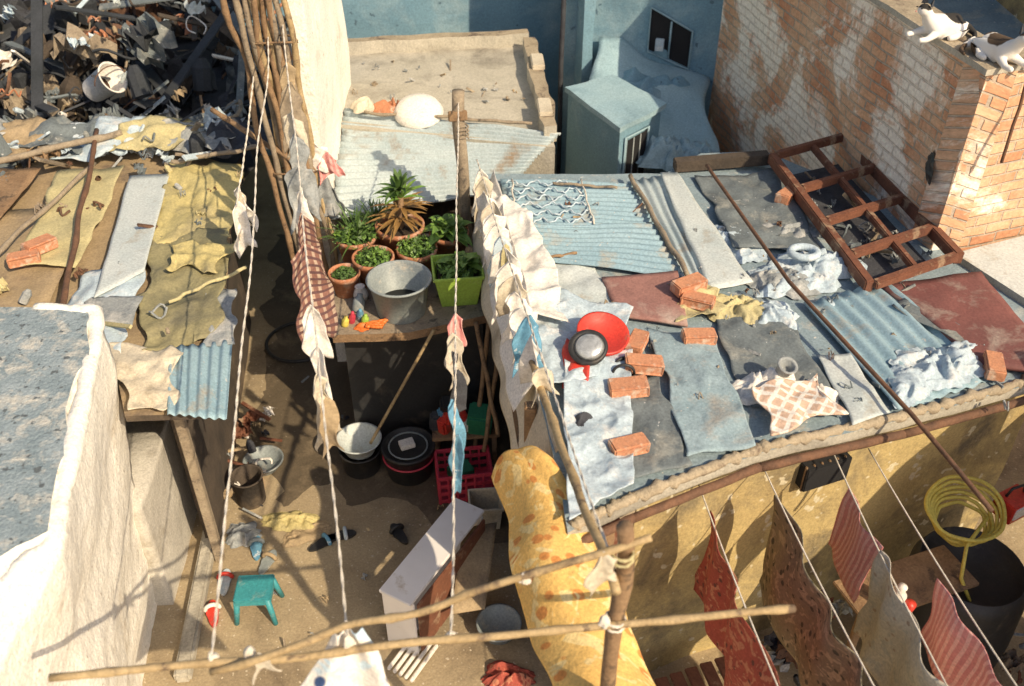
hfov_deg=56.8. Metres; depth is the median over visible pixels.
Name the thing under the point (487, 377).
wooden stick
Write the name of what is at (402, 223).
potted dragon tree
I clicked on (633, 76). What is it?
blue mound
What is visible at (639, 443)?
loose brick
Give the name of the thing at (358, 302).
plastic bottle
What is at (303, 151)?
hanging sock
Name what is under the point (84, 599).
wall
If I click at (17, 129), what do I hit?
ragged tarp
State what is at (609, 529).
pole
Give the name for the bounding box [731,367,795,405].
white laundry pile
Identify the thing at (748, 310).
yellow cloth bundle
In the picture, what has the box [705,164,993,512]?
iron rod
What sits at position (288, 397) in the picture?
damp yard floor
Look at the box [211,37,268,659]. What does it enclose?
clothes line
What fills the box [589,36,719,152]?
blue sloping slab
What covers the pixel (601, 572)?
tied rag
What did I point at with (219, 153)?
wooden stick
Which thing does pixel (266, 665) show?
tied rag
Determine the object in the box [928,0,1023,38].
roof
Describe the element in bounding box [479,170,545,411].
hanging sheet
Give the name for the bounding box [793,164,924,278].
roofing sheet
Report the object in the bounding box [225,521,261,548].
grey rag
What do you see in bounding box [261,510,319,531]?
ochre floor cloth
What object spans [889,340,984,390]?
white laundry pile
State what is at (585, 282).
white board
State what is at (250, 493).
dark jar
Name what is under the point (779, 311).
pale cloth bundle
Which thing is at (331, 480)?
clothes line
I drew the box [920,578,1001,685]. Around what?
pink towel
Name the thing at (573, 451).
clothes line
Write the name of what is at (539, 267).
white plastic sheet
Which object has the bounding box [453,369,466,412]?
dark rag
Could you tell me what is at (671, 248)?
wooden stick
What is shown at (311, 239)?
plaid towel
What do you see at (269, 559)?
slipper
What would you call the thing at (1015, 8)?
storey
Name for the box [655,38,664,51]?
stored can
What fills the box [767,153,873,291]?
rail
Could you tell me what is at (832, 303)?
pale cloth bundle
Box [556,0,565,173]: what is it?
drain pipe
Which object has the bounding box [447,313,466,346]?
pink rag
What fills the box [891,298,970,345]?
dark tarpaulin
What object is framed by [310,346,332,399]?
white cloth
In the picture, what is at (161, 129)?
ragged tarp
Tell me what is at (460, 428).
blue cloth
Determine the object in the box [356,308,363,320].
plastic bottle
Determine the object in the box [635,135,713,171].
blue debris
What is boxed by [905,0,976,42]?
cat
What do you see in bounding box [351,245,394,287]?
potted herb
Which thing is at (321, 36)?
white wall
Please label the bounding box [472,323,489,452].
wooden stick
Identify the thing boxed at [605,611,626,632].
rope lashing
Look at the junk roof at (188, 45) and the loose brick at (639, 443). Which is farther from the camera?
the junk roof at (188, 45)
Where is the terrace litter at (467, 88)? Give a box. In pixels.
[352,59,524,102]
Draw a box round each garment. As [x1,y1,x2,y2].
[472,169,487,216]
[473,191,496,233]
[474,176,492,224]
[478,201,501,238]
[482,213,506,267]
[483,223,508,268]
[487,235,512,287]
[487,249,520,284]
[491,262,522,325]
[495,274,527,316]
[501,291,532,345]
[509,307,537,365]
[512,315,543,377]
[518,334,539,399]
[531,367,559,407]
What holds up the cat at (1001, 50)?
on the parapet cap
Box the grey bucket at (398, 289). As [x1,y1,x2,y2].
[365,260,431,324]
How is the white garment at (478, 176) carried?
hanging from the clothes line at (573, 451)
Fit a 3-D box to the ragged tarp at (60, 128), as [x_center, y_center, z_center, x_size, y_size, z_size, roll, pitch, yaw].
[-4.367,-2.006,9.044,0.764,0.185,0.600,0,38,0]
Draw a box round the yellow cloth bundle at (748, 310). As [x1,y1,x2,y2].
[707,293,764,324]
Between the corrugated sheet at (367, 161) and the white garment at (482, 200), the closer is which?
the white garment at (482, 200)
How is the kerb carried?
on the ground
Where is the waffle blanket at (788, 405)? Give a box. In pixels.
[751,374,848,435]
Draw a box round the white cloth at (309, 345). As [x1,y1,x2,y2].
[302,304,333,357]
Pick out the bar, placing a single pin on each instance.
(806, 468)
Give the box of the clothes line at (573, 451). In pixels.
[476,159,607,546]
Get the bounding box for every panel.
[453,522,496,613]
[606,533,614,545]
[882,271,1023,372]
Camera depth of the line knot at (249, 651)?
3.95 m
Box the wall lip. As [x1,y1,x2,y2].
[0,303,104,588]
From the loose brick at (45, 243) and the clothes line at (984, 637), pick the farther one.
the loose brick at (45, 243)
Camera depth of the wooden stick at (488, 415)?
8.21 m
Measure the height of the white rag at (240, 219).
0.496 m
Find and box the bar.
[799,467,807,491]
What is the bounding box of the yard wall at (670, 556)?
[626,394,1023,671]
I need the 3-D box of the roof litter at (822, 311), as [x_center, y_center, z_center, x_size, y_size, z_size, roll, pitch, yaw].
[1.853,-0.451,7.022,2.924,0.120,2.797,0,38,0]
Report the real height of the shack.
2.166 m
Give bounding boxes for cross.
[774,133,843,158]
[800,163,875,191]
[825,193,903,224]
[850,224,932,257]
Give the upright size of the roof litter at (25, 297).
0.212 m
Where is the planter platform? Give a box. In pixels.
[333,233,487,441]
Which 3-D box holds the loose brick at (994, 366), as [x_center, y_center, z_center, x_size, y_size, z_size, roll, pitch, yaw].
[3.160,0.148,6.208,0.119,0.085,0.234,10,39,12]
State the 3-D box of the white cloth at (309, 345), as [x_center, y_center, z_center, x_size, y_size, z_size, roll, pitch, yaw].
[-1.148,-0.047,5.507,0.174,0.400,0.070,-15,40,-18]
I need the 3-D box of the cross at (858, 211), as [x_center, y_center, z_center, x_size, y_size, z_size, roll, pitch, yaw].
[2.843,-1.076,7.635,0.751,0.070,0.060,-18,41,-15]
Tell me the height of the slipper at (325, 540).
0.083 m
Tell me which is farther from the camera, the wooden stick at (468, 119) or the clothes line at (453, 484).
the wooden stick at (468, 119)
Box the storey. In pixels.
[996,0,1023,23]
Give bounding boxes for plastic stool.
[233,574,284,625]
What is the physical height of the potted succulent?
0.447 m
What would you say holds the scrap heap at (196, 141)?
on the shack
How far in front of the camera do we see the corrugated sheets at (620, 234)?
7.59 m
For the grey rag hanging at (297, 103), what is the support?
hanging from the clothes line at (331, 480)
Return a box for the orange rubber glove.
[354,318,387,331]
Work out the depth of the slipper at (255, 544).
7.85 m
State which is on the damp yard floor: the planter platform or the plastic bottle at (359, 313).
the planter platform
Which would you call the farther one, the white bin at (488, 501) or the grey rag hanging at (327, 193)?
the grey rag hanging at (327, 193)
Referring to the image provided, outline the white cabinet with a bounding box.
[379,498,484,682]
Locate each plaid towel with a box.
[290,244,337,342]
[298,213,326,275]
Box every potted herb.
[328,263,359,298]
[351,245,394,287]
[395,234,437,273]
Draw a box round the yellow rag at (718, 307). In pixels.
[670,282,726,321]
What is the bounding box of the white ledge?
[958,236,1023,305]
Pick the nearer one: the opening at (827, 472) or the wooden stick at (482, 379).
the opening at (827, 472)
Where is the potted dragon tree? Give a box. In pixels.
[366,169,432,259]
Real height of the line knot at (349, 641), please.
0.064 m
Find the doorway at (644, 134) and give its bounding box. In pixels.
[625,130,646,173]
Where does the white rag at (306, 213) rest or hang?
hanging from the clothes line at (331, 480)
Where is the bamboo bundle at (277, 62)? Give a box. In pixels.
[210,0,337,275]
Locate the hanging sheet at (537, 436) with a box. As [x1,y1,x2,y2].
[471,178,557,455]
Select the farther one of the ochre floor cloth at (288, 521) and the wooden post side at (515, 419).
the ochre floor cloth at (288, 521)
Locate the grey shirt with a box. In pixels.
[284,165,321,234]
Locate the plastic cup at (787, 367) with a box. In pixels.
[775,356,797,377]
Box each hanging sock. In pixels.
[279,62,295,90]
[289,134,309,168]
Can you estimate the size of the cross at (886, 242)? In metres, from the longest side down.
0.752 x 0.070 x 0.060 m
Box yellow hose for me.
[924,475,1006,601]
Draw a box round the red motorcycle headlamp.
[562,311,629,388]
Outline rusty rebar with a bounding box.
[1000,86,1023,162]
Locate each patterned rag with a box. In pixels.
[444,332,469,390]
[450,351,457,400]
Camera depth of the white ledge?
7.21 m
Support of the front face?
on the ground
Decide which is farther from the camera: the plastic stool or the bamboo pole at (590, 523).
the plastic stool
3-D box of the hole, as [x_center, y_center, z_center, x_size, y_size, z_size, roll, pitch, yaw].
[3.221,-1.372,7.326,0.029,0.248,0.330,8,39,10]
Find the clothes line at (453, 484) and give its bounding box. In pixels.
[450,102,458,634]
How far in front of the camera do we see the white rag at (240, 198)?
7.25 m
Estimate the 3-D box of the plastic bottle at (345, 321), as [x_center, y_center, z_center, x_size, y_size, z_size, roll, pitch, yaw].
[-1.374,-0.179,7.795,0.070,0.097,0.066,0,38,0]
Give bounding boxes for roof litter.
[0,158,240,333]
[561,189,1008,410]
[804,171,899,263]
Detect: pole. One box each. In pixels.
[0,129,122,163]
[48,604,795,681]
[209,534,652,675]
[529,360,620,595]
[581,513,635,542]
[600,520,634,685]
[633,463,761,522]
[759,430,905,471]
[904,397,1023,438]
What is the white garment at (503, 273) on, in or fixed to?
hanging from the clothes line at (573, 451)
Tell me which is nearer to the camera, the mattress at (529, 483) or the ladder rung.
the mattress at (529, 483)
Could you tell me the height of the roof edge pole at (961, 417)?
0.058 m
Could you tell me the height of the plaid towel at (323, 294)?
0.782 m
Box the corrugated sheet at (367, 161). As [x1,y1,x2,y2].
[331,108,560,219]
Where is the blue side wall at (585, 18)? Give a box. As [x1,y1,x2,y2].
[574,0,595,84]
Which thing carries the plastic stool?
on the ground
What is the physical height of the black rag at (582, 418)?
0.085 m
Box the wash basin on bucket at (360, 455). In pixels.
[337,422,381,479]
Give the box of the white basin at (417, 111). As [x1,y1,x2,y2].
[394,93,443,128]
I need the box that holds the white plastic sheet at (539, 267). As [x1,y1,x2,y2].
[491,190,569,322]
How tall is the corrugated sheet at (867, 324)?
0.078 m
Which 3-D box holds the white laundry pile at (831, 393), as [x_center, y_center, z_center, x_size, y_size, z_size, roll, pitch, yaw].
[1.959,0.285,6.065,0.336,0.092,0.272,8,39,11]
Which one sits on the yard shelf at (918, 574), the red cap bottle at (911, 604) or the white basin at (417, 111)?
the red cap bottle at (911, 604)
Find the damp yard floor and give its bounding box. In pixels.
[251,234,510,543]
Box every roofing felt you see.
[631,375,692,477]
[647,327,755,456]
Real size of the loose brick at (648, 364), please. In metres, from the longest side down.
0.252 x 0.129 x 0.090 m
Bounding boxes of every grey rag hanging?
[280,82,310,153]
[318,177,344,216]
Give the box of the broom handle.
[369,329,434,443]
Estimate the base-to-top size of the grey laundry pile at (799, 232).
0.062 m
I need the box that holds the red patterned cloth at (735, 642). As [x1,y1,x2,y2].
[693,510,779,685]
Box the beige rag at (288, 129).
[283,112,310,158]
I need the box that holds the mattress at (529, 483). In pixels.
[491,445,655,685]
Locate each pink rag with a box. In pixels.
[317,152,345,184]
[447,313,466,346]
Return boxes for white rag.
[232,201,257,258]
[234,187,258,232]
[235,191,252,239]
[295,188,313,233]
[313,142,328,172]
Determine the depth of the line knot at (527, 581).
3.84 m
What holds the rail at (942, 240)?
attached to the face at (872, 82)
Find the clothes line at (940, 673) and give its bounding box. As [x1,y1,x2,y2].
[830,446,947,685]
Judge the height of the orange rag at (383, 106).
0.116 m
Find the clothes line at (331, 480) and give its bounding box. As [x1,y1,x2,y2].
[282,25,347,635]
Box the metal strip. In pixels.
[818,353,889,425]
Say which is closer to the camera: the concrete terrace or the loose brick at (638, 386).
the loose brick at (638, 386)
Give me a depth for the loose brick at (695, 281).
6.82 m
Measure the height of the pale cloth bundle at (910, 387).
0.074 m
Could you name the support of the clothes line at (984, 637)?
attached to the yard wall at (670, 556)
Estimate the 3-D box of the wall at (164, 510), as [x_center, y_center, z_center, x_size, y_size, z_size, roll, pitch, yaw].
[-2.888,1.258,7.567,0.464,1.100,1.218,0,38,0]
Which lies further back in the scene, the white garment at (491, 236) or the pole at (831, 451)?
the white garment at (491, 236)
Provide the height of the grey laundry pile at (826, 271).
0.125 m
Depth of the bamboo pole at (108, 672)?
4.01 m
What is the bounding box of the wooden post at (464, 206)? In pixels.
[448,88,471,244]
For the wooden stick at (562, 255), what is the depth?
7.30 m
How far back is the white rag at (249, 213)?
7.36 m
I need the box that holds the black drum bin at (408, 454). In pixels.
[381,426,434,485]
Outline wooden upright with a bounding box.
[524,401,536,441]
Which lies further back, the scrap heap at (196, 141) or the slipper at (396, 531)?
the scrap heap at (196, 141)
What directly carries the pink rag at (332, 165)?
hanging from the bamboo bundle at (277, 62)
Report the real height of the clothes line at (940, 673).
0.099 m
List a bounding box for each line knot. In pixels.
[208,651,219,660]
[243,645,256,658]
[343,635,355,648]
[445,631,456,634]
[518,571,530,584]
[598,614,610,628]
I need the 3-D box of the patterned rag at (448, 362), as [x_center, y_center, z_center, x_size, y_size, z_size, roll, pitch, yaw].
[-0.337,0.109,5.733,0.156,0.428,0.041,-13,40,-16]
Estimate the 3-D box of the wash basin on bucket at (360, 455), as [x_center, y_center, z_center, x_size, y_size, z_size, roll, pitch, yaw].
[-1.360,0.982,8.508,0.408,0.365,0.408,0,38,0]
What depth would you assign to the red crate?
8.29 m
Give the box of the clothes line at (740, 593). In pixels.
[698,484,777,685]
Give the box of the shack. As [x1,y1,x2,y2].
[0,144,250,561]
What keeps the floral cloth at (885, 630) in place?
hanging from the clothes line at (940, 673)
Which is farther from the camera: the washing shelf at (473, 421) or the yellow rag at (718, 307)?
the washing shelf at (473, 421)
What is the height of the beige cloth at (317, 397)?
0.525 m
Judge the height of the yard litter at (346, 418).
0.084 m
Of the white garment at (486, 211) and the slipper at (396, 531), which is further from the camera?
the slipper at (396, 531)
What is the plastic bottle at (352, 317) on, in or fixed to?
on the planter platform
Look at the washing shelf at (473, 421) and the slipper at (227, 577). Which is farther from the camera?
the washing shelf at (473, 421)
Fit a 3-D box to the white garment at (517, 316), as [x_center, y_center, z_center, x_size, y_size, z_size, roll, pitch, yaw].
[0.074,-0.038,6.163,0.193,0.488,0.077,-14,40,-17]
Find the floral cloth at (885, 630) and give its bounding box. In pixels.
[853,550,945,685]
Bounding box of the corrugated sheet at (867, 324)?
[803,285,987,409]
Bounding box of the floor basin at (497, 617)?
[476,603,521,644]
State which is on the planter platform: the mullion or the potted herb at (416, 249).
the potted herb at (416, 249)
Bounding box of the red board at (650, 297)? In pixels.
[601,270,687,326]
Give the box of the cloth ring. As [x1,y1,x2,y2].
[787,243,820,261]
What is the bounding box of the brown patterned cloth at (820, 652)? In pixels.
[759,495,862,685]
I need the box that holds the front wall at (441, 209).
[354,198,474,233]
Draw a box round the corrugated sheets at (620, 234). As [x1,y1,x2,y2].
[500,172,752,288]
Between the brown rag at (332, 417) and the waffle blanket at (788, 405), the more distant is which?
the waffle blanket at (788, 405)
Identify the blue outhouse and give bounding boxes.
[565,74,666,173]
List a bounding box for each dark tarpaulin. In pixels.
[694,168,821,251]
[716,313,841,416]
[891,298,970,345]
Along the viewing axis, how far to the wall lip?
5.17 m
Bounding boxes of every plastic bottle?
[341,315,348,326]
[348,311,355,323]
[352,293,364,311]
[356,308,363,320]
[361,313,368,322]
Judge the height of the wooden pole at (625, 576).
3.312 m
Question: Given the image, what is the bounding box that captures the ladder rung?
[873,252,958,289]
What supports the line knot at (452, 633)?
attached to the bamboo pole at (108, 672)
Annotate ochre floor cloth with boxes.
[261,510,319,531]
[281,520,331,547]
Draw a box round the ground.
[117,155,1023,685]
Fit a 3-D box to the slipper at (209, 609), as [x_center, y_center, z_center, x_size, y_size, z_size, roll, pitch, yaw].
[-2.332,2.076,7.333,0.140,0.083,0.248,0,38,0]
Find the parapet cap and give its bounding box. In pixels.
[870,0,1023,75]
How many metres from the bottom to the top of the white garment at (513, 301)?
0.459 m
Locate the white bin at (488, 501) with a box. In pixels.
[468,487,503,528]
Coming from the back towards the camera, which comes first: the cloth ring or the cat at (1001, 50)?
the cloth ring
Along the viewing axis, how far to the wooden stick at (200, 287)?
7.15 m
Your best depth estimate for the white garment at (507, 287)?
6.44 m
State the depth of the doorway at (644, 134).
10.02 m
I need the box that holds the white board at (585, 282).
[555,263,610,302]
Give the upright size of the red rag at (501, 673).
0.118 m
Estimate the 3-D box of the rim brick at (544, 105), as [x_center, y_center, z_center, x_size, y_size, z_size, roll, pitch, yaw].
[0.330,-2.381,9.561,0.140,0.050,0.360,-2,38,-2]
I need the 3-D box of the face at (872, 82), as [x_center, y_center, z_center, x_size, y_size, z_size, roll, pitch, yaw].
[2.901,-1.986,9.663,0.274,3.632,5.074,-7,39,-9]
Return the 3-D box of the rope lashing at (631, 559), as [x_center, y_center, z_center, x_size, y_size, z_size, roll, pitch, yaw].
[0.450,0.866,3.862,0.103,0.051,0.103,0,38,0]
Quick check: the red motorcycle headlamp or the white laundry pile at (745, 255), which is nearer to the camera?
the red motorcycle headlamp
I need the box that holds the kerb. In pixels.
[173,531,213,682]
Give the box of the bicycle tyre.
[265,321,332,362]
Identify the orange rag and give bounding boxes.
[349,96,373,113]
[373,98,398,112]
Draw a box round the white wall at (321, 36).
[287,0,350,361]
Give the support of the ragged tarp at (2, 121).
on the scrap heap at (196, 141)
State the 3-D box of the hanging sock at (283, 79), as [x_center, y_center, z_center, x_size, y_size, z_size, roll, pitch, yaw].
[-1.696,-1.945,7.205,0.146,0.387,0.043,-8,39,-10]
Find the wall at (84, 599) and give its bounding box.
[0,331,156,685]
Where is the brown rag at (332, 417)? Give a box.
[319,397,344,459]
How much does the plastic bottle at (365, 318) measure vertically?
0.107 m
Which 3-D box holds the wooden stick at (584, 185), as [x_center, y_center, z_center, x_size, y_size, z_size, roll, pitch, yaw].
[0.625,-1.353,8.133,0.562,0.042,0.039,6,38,7]
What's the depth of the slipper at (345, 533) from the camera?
7.96 m
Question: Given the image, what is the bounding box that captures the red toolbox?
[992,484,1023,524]
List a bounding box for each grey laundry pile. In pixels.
[747,248,867,298]
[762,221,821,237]
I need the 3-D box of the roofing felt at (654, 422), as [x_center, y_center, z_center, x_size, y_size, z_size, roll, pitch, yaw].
[0.832,0.499,5.825,0.458,0.044,0.989,0,38,0]
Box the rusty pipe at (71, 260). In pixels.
[60,128,98,303]
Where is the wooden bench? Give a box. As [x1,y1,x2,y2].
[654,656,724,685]
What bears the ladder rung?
attached to the rail at (857, 270)
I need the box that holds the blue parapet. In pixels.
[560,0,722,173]
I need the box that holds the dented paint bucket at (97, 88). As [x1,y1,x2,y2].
[82,61,127,101]
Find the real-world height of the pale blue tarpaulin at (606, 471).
0.107 m
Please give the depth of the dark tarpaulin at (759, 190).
7.85 m
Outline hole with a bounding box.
[925,151,933,184]
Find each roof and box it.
[0,0,292,186]
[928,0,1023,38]
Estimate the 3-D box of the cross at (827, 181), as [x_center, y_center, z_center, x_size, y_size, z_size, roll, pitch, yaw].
[2.765,-1.395,8.023,0.749,0.070,0.060,-17,41,-15]
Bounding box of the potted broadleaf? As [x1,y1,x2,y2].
[422,213,472,254]
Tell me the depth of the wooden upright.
6.17 m
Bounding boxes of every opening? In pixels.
[648,9,690,66]
[795,452,851,491]
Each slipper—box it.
[204,600,221,627]
[216,569,233,595]
[248,536,264,560]
[258,550,277,574]
[309,533,335,551]
[328,526,355,540]
[389,523,407,544]
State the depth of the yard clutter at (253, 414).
8.74 m
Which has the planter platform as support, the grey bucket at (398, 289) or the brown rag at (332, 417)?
the grey bucket at (398, 289)
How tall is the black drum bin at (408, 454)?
0.360 m
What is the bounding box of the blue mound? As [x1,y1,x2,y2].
[622,67,689,98]
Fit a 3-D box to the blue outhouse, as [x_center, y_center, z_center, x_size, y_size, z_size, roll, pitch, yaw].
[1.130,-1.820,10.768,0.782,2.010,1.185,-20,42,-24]
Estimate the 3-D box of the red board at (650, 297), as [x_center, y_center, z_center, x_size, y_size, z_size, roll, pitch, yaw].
[0.958,-0.325,6.870,0.578,0.039,0.676,0,38,0]
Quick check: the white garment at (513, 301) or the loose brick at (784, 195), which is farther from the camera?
the loose brick at (784, 195)
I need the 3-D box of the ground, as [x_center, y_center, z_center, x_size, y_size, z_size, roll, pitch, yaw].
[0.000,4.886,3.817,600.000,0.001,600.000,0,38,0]
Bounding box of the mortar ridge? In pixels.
[568,374,1023,530]
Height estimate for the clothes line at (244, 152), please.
0.691 m
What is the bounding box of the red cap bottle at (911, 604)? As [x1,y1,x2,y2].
[905,599,916,611]
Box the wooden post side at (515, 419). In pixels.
[500,335,518,447]
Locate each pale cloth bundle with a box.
[758,300,799,329]
[824,292,846,305]
[888,366,932,408]
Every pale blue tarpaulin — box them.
[537,288,632,382]
[563,349,634,519]
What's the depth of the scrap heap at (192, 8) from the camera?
10.18 m
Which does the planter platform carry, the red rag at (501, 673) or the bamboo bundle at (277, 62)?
the bamboo bundle at (277, 62)
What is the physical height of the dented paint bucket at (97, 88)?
0.419 m
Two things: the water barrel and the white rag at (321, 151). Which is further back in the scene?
the white rag at (321, 151)
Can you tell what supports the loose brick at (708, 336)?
on the roofing felt at (714, 420)
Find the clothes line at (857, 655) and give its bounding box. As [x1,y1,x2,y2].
[760,462,874,685]
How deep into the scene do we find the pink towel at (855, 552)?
5.79 m
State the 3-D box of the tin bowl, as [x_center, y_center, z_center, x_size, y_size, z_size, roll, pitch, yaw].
[-2.250,1.087,8.590,0.368,0.100,0.366,0,38,0]
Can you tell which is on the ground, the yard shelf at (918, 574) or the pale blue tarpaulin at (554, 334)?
the yard shelf at (918, 574)
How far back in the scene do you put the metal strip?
6.06 m
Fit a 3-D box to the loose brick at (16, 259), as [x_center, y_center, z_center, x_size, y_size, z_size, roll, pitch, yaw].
[-3.820,-0.664,7.412,0.237,0.087,0.120,-15,40,-18]
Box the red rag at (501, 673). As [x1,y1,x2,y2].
[481,660,535,685]
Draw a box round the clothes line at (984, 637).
[868,448,1016,685]
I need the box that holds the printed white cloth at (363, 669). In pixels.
[301,627,389,685]
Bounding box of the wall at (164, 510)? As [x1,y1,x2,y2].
[125,418,196,604]
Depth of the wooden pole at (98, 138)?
8.73 m
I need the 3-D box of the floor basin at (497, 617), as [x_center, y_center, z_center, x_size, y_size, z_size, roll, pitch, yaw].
[-0.100,2.160,7.208,0.348,0.120,0.346,0,38,0]
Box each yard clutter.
[223,401,281,518]
[762,589,1023,685]
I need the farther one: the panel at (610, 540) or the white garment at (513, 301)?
the white garment at (513, 301)
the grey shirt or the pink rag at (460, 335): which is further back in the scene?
the grey shirt
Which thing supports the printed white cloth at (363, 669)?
hanging from the clothes line at (331, 480)
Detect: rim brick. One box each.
[530,53,544,69]
[537,98,552,115]
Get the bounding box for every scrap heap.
[0,0,281,101]
[0,0,292,172]
[0,79,259,167]
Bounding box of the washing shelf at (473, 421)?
[429,395,499,464]
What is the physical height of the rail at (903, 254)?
0.060 m
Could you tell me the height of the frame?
0.698 m
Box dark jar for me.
[230,464,265,509]
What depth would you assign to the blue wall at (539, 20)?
12.32 m
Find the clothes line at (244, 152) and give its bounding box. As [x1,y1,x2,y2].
[236,61,255,206]
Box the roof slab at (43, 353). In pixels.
[0,307,89,562]
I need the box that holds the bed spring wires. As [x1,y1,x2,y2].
[506,179,594,224]
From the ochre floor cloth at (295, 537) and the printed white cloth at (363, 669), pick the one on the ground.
the ochre floor cloth at (295, 537)
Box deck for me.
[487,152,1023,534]
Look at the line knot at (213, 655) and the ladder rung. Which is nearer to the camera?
the line knot at (213, 655)
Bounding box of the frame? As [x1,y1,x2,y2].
[647,7,693,69]
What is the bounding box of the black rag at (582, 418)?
[575,412,592,426]
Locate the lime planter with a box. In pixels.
[430,251,484,306]
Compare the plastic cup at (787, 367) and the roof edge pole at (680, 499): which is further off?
the plastic cup at (787, 367)
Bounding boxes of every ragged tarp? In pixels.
[0,115,45,155]
[0,118,6,134]
[18,114,101,153]
[50,116,145,161]
[109,115,203,151]
[162,117,245,153]
[206,117,275,158]
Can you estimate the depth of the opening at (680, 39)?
11.09 m
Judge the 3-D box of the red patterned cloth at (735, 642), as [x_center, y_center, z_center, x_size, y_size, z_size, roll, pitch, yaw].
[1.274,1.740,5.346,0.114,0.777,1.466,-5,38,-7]
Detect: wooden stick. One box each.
[0,162,96,254]
[168,266,246,303]
[170,144,258,163]
[364,110,531,124]
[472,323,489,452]
[474,321,499,434]
[482,365,497,451]
[551,251,576,257]
[552,182,617,188]
[628,174,688,275]
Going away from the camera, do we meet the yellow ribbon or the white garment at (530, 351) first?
the white garment at (530, 351)
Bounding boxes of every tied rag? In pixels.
[252,652,281,685]
[584,551,616,597]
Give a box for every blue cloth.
[448,399,465,452]
[448,434,463,495]
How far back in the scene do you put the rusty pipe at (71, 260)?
7.69 m
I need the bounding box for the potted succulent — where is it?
[343,198,392,244]
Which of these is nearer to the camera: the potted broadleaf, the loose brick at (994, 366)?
the loose brick at (994, 366)
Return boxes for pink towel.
[828,488,883,602]
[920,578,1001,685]
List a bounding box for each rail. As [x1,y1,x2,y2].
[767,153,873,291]
[811,144,916,266]
[860,154,963,263]
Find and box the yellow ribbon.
[501,244,510,266]
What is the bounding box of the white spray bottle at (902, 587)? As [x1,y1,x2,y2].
[893,582,907,601]
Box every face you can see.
[708,0,1017,249]
[913,62,1023,250]
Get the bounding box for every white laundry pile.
[715,225,767,263]
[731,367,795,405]
[747,266,820,299]
[806,378,839,402]
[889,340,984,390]
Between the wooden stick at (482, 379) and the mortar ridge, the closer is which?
the mortar ridge
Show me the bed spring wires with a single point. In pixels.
(550, 197)
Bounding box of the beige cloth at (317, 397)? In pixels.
[313,373,341,451]
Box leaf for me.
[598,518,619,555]
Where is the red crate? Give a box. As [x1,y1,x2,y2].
[434,445,493,504]
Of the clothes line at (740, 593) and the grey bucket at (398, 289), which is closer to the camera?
the clothes line at (740, 593)
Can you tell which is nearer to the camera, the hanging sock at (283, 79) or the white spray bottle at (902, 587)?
the white spray bottle at (902, 587)
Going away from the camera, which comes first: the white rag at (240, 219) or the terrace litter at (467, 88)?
the white rag at (240, 219)
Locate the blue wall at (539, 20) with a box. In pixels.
[211,0,560,154]
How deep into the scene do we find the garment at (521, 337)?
5.92 m
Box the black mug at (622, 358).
[612,356,636,375]
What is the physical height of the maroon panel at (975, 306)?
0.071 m
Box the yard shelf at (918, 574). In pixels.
[833,545,978,651]
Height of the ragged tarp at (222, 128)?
0.174 m
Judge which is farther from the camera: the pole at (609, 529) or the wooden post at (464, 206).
the wooden post at (464, 206)
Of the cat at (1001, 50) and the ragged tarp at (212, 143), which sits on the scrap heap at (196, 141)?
the ragged tarp at (212, 143)
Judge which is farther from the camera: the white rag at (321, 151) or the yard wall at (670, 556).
the white rag at (321, 151)
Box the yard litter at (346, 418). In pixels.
[260,375,443,645]
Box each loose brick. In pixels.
[6,247,40,268]
[20,233,58,253]
[607,375,649,397]
[608,432,650,455]
[624,328,649,353]
[624,352,664,375]
[670,272,707,297]
[680,290,715,310]
[680,327,717,344]
[774,186,793,204]
[982,350,1006,381]
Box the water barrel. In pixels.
[909,526,1023,676]
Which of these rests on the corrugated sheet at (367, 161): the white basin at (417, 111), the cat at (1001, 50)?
the white basin at (417, 111)
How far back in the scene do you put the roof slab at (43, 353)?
5.37 m
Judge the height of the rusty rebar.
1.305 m
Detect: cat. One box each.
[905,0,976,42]
[959,25,1023,71]
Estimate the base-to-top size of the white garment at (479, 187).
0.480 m
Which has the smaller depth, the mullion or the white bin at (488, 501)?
the white bin at (488, 501)
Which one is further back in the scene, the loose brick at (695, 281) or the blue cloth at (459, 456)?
the loose brick at (695, 281)
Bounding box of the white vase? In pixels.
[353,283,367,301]
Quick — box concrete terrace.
[341,29,556,221]
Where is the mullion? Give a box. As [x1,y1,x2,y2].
[667,21,672,58]
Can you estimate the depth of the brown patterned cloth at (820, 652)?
5.58 m
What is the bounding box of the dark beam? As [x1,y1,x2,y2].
[673,150,768,172]
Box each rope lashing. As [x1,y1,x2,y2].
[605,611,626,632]
[611,550,634,567]
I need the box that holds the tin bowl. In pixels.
[242,445,283,475]

